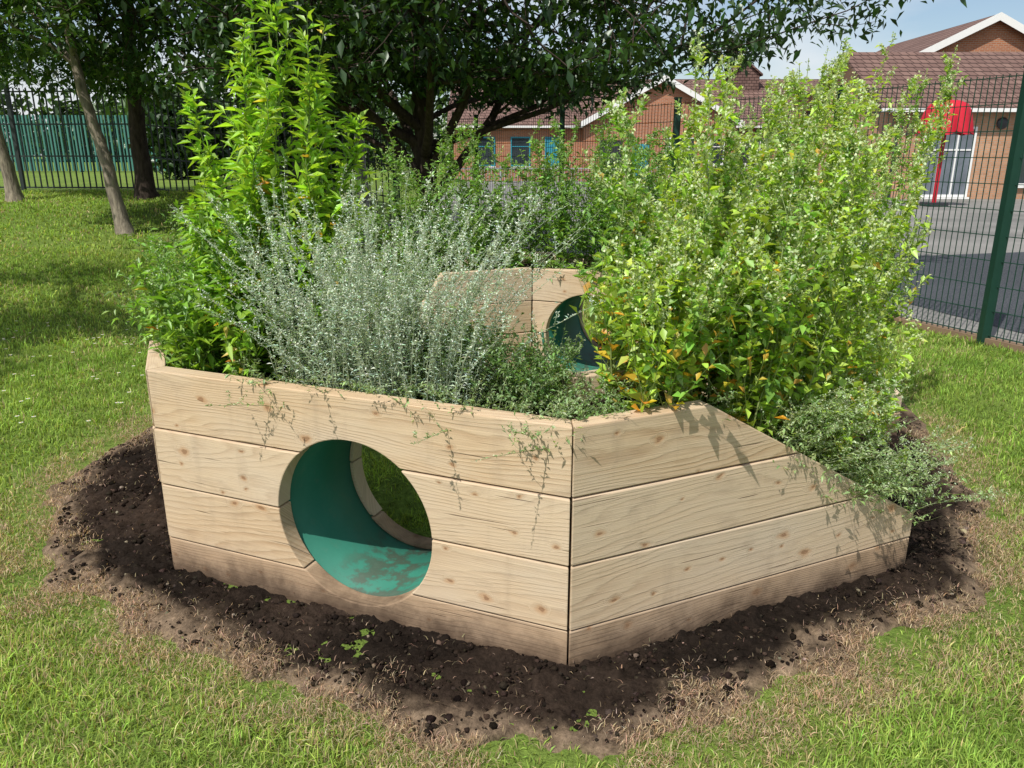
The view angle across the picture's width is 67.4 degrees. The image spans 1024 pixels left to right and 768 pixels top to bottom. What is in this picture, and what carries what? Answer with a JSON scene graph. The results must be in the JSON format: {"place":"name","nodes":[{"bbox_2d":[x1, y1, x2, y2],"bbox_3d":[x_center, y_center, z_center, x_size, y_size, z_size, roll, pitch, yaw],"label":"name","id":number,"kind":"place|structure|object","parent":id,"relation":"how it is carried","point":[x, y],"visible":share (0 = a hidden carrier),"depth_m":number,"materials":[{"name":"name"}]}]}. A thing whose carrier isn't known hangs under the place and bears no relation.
{"place":"outdoors","nodes":[
{"label":"outdoors","id":0,"kind":"place"},
{"bbox_2d":[0,155,1023,767],"bbox_3d":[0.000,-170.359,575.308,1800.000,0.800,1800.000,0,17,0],"label":"ground","id":1,"kind":"structure","parent":0,"point":[526,759],"depth_m":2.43,"materials":[{"name":"green plant"}]},
{"bbox_2d":[2,320,140,422],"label":"daisies","id":2,"kind":"object","parent":1,"relation":"on","point":[51,355],"visible":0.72,"depth_m":5.48,"materials":[{"name":"white plant"}]},
{"bbox_2d":[0,0,154,201],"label":"young tree","id":3,"kind":"object","parent":1,"relation":"on","point":[12,189],"visible":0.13,"depth_m":13.28,"materials":[{"name":"green plant"}]},
{"bbox_2d":[0,0,196,235],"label":"young tree","id":4,"kind":"object","parent":1,"relation":"on","point":[17,12],"visible":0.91,"depth_m":10.53,"materials":[{"name":"green plant"}]},
{"bbox_2d":[0,115,239,171],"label":"green palisade fence","id":5,"kind":"object","parent":1,"relation":"on","point":[89,159],"visible":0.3,"depth_m":32.42,"materials":[{"name":"metal"}]},
{"bbox_2d":[32,0,226,199],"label":"young tree","id":6,"kind":"object","parent":1,"relation":"on","point":[144,185],"visible":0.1,"depth_m":13.52,"materials":[{"name":"green plant"}]},
{"bbox_2d":[0,85,397,228],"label":"black railing fence","id":7,"kind":"object","parent":1,"relation":"on","point":[13,124],"visible":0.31,"depth_m":15.07,"materials":[{"name":"metal"}]},
{"bbox_2d":[128,79,414,191],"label":"hedge bushes","id":8,"kind":"object","parent":1,"relation":"on","point":[193,141],"visible":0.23,"depth_m":22.04,"materials":[{"name":"green plant"}]},
{"bbox_2d":[152,18,392,189],"bbox_3d":[-4.774,-7.571,16.302,5.400,7.451,5.401,-10,19,-29],"label":"young tree","id":9,"kind":"object","parent":1,"relation":"on","point":[294,118],"depth_m":16.63,"materials":[{"name":"brown plant"}]},
{"bbox_2d":[0,54,580,162],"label":"distant trees","id":10,"kind":"object","parent":1,"relation":"on","point":[406,106],"visible":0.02,"depth_m":77.48,"materials":[{"name":"green plant"}]},
{"bbox_2d":[212,0,462,246],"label":"birch tree","id":11,"kind":"object","parent":1,"relation":"on","point":[366,197],"depth_m":12.82,"materials":[{"name":"brown plant"}]},
{"bbox_2d":[40,0,966,268],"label":"cherry tree","id":12,"kind":"object","parent":1,"relation":"on","point":[513,73],"visible":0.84,"depth_m":8.24,"materials":[{"name":"green plant"}]},
{"bbox_2d":[42,337,991,759],"bbox_3d":[0.196,0.239,4.402,5.592,0.079,5.600,0,17,0],"label":"soil bed","id":13,"kind":"object","parent":1,"relation":"on","point":[566,703],"visible":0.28,"depth_m":2.48,"materials":[{"name":"brown soil"}]},
{"bbox_2d":[0,410,1023,767],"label":"dry straw","id":14,"kind":"object","parent":13,"relation":"on","point":[710,716],"visible":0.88,"depth_m":2.35,"materials":[{"name":"beige plant"}]},
{"bbox_2d":[145,252,912,666],"bbox_3d":[0.146,-0.039,4.149,3.605,0.864,3.763,7,18,24],"label":"wooden tunnel planter","id":15,"kind":"object","parent":13,"relation":"on","point":[613,534],"visible":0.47,"depth_m":2.46,"materials":[{"name":"beige wood"}]},
{"bbox_2d":[97,210,227,369],"bbox_3d":[-1.278,-0.317,3.164,0.761,0.817,1.189,-10,20,-31],"label":"leafy herb plant","id":16,"kind":"object","parent":15,"relation":"in","point":[161,269],"visible":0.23,"depth_m":2.82,"materials":[{"name":"green plant"}]},
{"bbox_2d":[125,0,389,382],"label":"tall goldenrod plant","id":17,"kind":"object","parent":15,"relation":"in","point":[250,132],"visible":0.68,"depth_m":2.60,"materials":[{"name":"green plant"}]},
{"bbox_2d":[170,160,627,405],"bbox_3d":[-0.368,-0.288,2.466,1.475,0.849,0.652,4,17,12],"label":"silver wormwood bush","id":18,"kind":"object","parent":15,"relation":"in","point":[364,341],"visible":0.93,"depth_m":2.42,"materials":[{"name":"green plant"}]},
{"bbox_2d":[204,293,736,460],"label":"wispy herbs","id":19,"kind":"object","parent":15,"relation":"in","point":[538,395],"visible":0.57,"depth_m":2.43,"materials":[{"name":"green plant"}]},
{"bbox_2d":[350,104,723,351],"bbox_3d":[0.226,-1.049,5.221,2.758,1.625,1.254,0,17,0],"label":"mugwort plant","id":20,"kind":"object","parent":15,"relation":"in","point":[560,224],"visible":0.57,"depth_m":5.12,"materials":[{"name":"green plant"}]},
{"bbox_2d":[566,27,968,491],"bbox_3d":[1.288,-0.674,3.508,1.532,2.015,3.513,5,17,16],"label":"fat hen plant","id":21,"kind":"object","parent":15,"relation":"in","point":[710,286],"visible":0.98,"depth_m":2.46,"materials":[{"name":"green plant"}]},
{"bbox_2d":[705,352,1007,525],"bbox_3d":[1.168,0.198,2.807,1.089,0.693,0.890,-5,17,-17],"label":"trailing herb plant","id":22,"kind":"object","parent":15,"relation":"in","point":[783,433],"visible":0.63,"depth_m":2.58,"materials":[{"name":"green plant"}]},
{"bbox_2d":[453,128,790,180],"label":"brick wall","id":23,"kind":"structure","parent":1,"relation":"on","point":[507,133],"depth_m":45.83,"materials":[{"name":"brown brick"}]},
{"bbox_2d":[479,138,493,164],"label":"window pane","id":24,"kind":"object","parent":23,"relation":"attached to","point":[487,150],"visible":0.43,"depth_m":45.90,"materials":[{"name":"grey glass"}]},
{"bbox_2d":[510,137,511,165],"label":"window frame","id":25,"kind":"object","parent":23,"relation":"attached to","point":[511,148],"visible":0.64,"depth_m":45.83,"materials":[{"name":"blue plastic"}]},
{"bbox_2d":[512,138,528,164],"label":"window pane","id":26,"kind":"object","parent":23,"relation":"attached to","point":[516,151],"visible":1,"depth_m":45.89,"materials":[{"name":"grey glass"}]},
{"bbox_2d":[546,138,558,164],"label":"window pane","id":27,"kind":"object","parent":23,"relation":"attached to","point":[547,149],"visible":0.21,"depth_m":45.87,"materials":[{"name":"blue glass"}]},
{"bbox_2d":[600,140,622,178],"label":"doorway","id":28,"kind":"structure","parent":23,"relation":"attached to","point":[615,149],"depth_m":43.48,"materials":[{"name":"metal"}]},
{"bbox_2d":[446,126,790,127],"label":"gutter","id":29,"kind":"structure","parent":23,"relation":"attached to","point":[567,127],"depth_m":45.12,"materials":[{"name":"white paint"}]},
{"bbox_2d":[447,79,818,125],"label":"roof","id":30,"kind":"structure","parent":23,"relation":"on","point":[689,84],"depth_m":46.58,"materials":[{"name":"brown tile"}]},
{"bbox_2d":[581,75,664,125],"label":"bargeboard gable wing","id":31,"kind":"structure","parent":30,"relation":"attached to","point":[645,89],"depth_m":42.53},
{"bbox_2d":[665,76,744,125],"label":"bargeboard gable wing","id":32,"kind":"structure","parent":30,"relation":"attached to","point":[683,88],"depth_m":42.30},
{"bbox_2d":[725,65,759,90],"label":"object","id":33,"kind":"object","parent":30,"relation":"on","point":[750,82],"visible":0.19,"depth_m":47.80,"materials":[{"name":"brick"}]},
{"bbox_2d":[751,64,762,76],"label":"roof cupola","id":34,"kind":"object","parent":33,"relation":"on","point":[757,70],"visible":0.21,"depth_m":47.52,"materials":[{"name":"tile"}]},
{"bbox_2d":[632,144,649,180],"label":"door","id":35,"kind":"structure","parent":23,"relation":"attached to","point":[642,157],"depth_m":43.47,"materials":[{"name":"teal paint"}]},
{"bbox_2d":[666,139,693,160],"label":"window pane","id":36,"kind":"object","parent":23,"relation":"attached to","point":[687,147],"visible":0.07,"depth_m":43.47,"materials":[{"name":"grey glass"}]},
{"bbox_2d":[711,139,722,162],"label":"window pane","id":37,"kind":"object","parent":23,"relation":"attached to","point":[717,156],"visible":0.14,"depth_m":43.53,"materials":[{"name":"grey glass"}]},
{"bbox_2d":[741,140,765,162],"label":"window pane","id":38,"kind":"object","parent":23,"relation":"attached to","point":[743,153],"depth_m":45.95,"materials":[{"name":"grey glass"}]},
{"bbox_2d":[581,81,735,181],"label":"gable wall","id":39,"kind":"structure","parent":1,"relation":"on","point":[647,128],"depth_m":43.06,"materials":[{"name":"orange brick"}]},
{"bbox_2d":[388,181,1023,343],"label":"asphalt playground","id":40,"kind":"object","parent":1,"relation":"on","point":[977,244],"visible":0.11,"depth_m":16.10},
{"bbox_2d":[447,166,814,193],"bbox_3d":[4.640,-7.936,29.982,14.350,1.080,0.070,0,17,0],"label":"railing","id":41,"kind":"object","parent":40,"relation":"on","point":[534,177],"visible":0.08,"depth_m":29.94,"materials":[{"name":"green metal"}]},
{"bbox_2d":[864,252,1023,332],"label":"safety surface","id":42,"kind":"object","parent":40,"relation":"on","point":[982,289],"depth_m":9.10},
{"bbox_2d":[915,96,973,206],"bbox_3d":[12.850,-6.928,22.978,1.468,3.150,1.468,0,17,0],"label":"red parasol","id":43,"kind":"object","parent":40,"relation":"on","point":[961,119],"visible":0.48,"depth_m":22.25,"materials":[{"name":"fabric"}]},
{"bbox_2d":[393,65,1023,345],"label":"green fence","id":44,"kind":"object","parent":1,"relation":"on","point":[1015,157],"visible":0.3,"depth_m":6.36,"materials":[{"name":"metal"}]},
{"bbox_2d":[791,21,1023,149],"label":"gable wall","id":45,"kind":"structure","parent":1,"relation":"on","point":[999,36],"depth_m":33.63,"materials":[{"name":"orange brick"}]},
{"bbox_2d":[789,15,993,95],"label":"roof","id":46,"kind":"structure","parent":45,"relation":"on","point":[919,44],"depth_m":36.32,"materials":[{"name":"tile"}]},
{"bbox_2d":[920,12,1001,51],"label":"bargeboard hall","id":47,"kind":"structure","parent":46,"relation":"attached to","point":[965,33],"depth_m":33.18,"materials":[{"name":"white paint"}]},
{"bbox_2d":[1000,12,1023,33],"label":"bargeboard hall","id":48,"kind":"structure","parent":46,"relation":"attached to","point":[1012,22],"depth_m":33.05,"materials":[{"name":"white paint"}]},
{"bbox_2d":[804,63,1023,198],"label":"brick wall","id":49,"kind":"structure","parent":1,"relation":"on","point":[848,75],"depth_m":26.89,"materials":[{"name":"brick"}]},
{"bbox_2d":[805,55,845,118],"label":"roof front","id":50,"kind":"structure","parent":49,"relation":"on","point":[828,85],"depth_m":31.89,"materials":[{"name":"tile"}]},
{"bbox_2d":[887,114,899,197],"bbox_3d":[13.300,-7.979,26.766,0.090,2.950,0.090,0,17,0],"label":"downpipe","id":51,"kind":"object","parent":49,"relation":"attached to","point":[892,153],"depth_m":26.70,"materials":[{"name":"metal"}]},
{"bbox_2d":[843,52,1023,109],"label":"roof front","id":52,"kind":"structure","parent":49,"relation":"on","point":[972,65],"depth_m":27.92,"materials":[{"name":"tile"}]},
{"bbox_2d":[882,108,1016,111],"bbox_3d":[23.450,-9.284,26.033,21.800,0.120,0.100,0,17,0],"label":"gutter front","id":53,"kind":"object","parent":52,"relation":"attached to","point":[992,110],"visible":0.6,"depth_m":25.98,"materials":[{"name":"white paint"}]},
{"bbox_2d":[920,195,963,196],"bbox_3d":[15.200,-6.668,27.198,1.620,0.080,0.058,0,17,0],"label":"window frame","id":54,"kind":"object","parent":49,"relation":"attached to","point":[943,195],"visible":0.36,"depth_m":27.17,"materials":[{"name":"white plastic"}]},
{"bbox_2d":[919,197,968,198],"bbox_3d":[15.200,-6.583,27.193,1.900,0.060,0.120,0,17,0],"label":"window sill","id":55,"kind":"structure","parent":49,"relation":"attached to","point":[947,197],"depth_m":27.13,"materials":[{"name":"white plastic"}]},
{"bbox_2d":[920,133,972,194],"bbox_3d":[15.200,-7.766,26.890,1.680,2.260,0.020,0,17,0],"label":"window pane","id":56,"kind":"object","parent":49,"relation":"attached to","point":[959,166],"visible":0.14,"depth_m":26.93,"materials":[{"name":"grey glass"}]},
{"bbox_2d":[927,149,970,150],"bbox_3d":[15.200,-8.155,26.759,1.620,0.050,0.040,0,17,0],"label":"window transom","id":57,"kind":"object","parent":49,"relation":"attached to","point":[954,150],"depth_m":26.75,"materials":[{"name":"white plastic"}]},
{"bbox_2d":[949,135,959,194],"bbox_3d":[15.483,-7.761,26.874,0.050,2.200,0.050,0,17,0],"label":"window mullion","id":58,"kind":"structure","parent":49,"relation":"attached to","point":[954,164],"depth_m":26.89},
{"bbox_2d":[965,127,977,196],"bbox_3d":[16.050,-7.761,26.873,0.080,2.360,0.060,0,17,0],"label":"window frame","id":59,"kind":"object","parent":49,"relation":"attached to","point":[971,160],"visible":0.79,"depth_m":26.84,"materials":[{"name":"white plastic"}]},
{"bbox_2d":[997,117,1007,128],"bbox_3d":[16.900,-8.983,26.456,0.400,0.400,0.160,0,17,0],"label":"wall lamp","id":60,"kind":"object","parent":49,"relation":"attached to","point":[1004,122],"visible":0.84,"depth_m":26.40,"materials":[{"name":"metal"}]},
{"bbox_2d":[1019,158,1023,182],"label":"window pane","id":61,"kind":"object","parent":49,"relation":"attached to","point":[1021,179],"depth_m":27.00,"materials":[{"name":"grey glass"}]},
{"bbox_2d":[878,315,1023,353],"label":"timber edging","id":62,"kind":"object","parent":1,"relation":"on","point":[989,341],"visible":0.11,"depth_m":6.55,"materials":[{"name":"brown wood"}]},
{"bbox_2d":[0,0,1023,154],"label":"sky","id":63,"kind":"structure","parent":0,"point":[918,19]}
]}

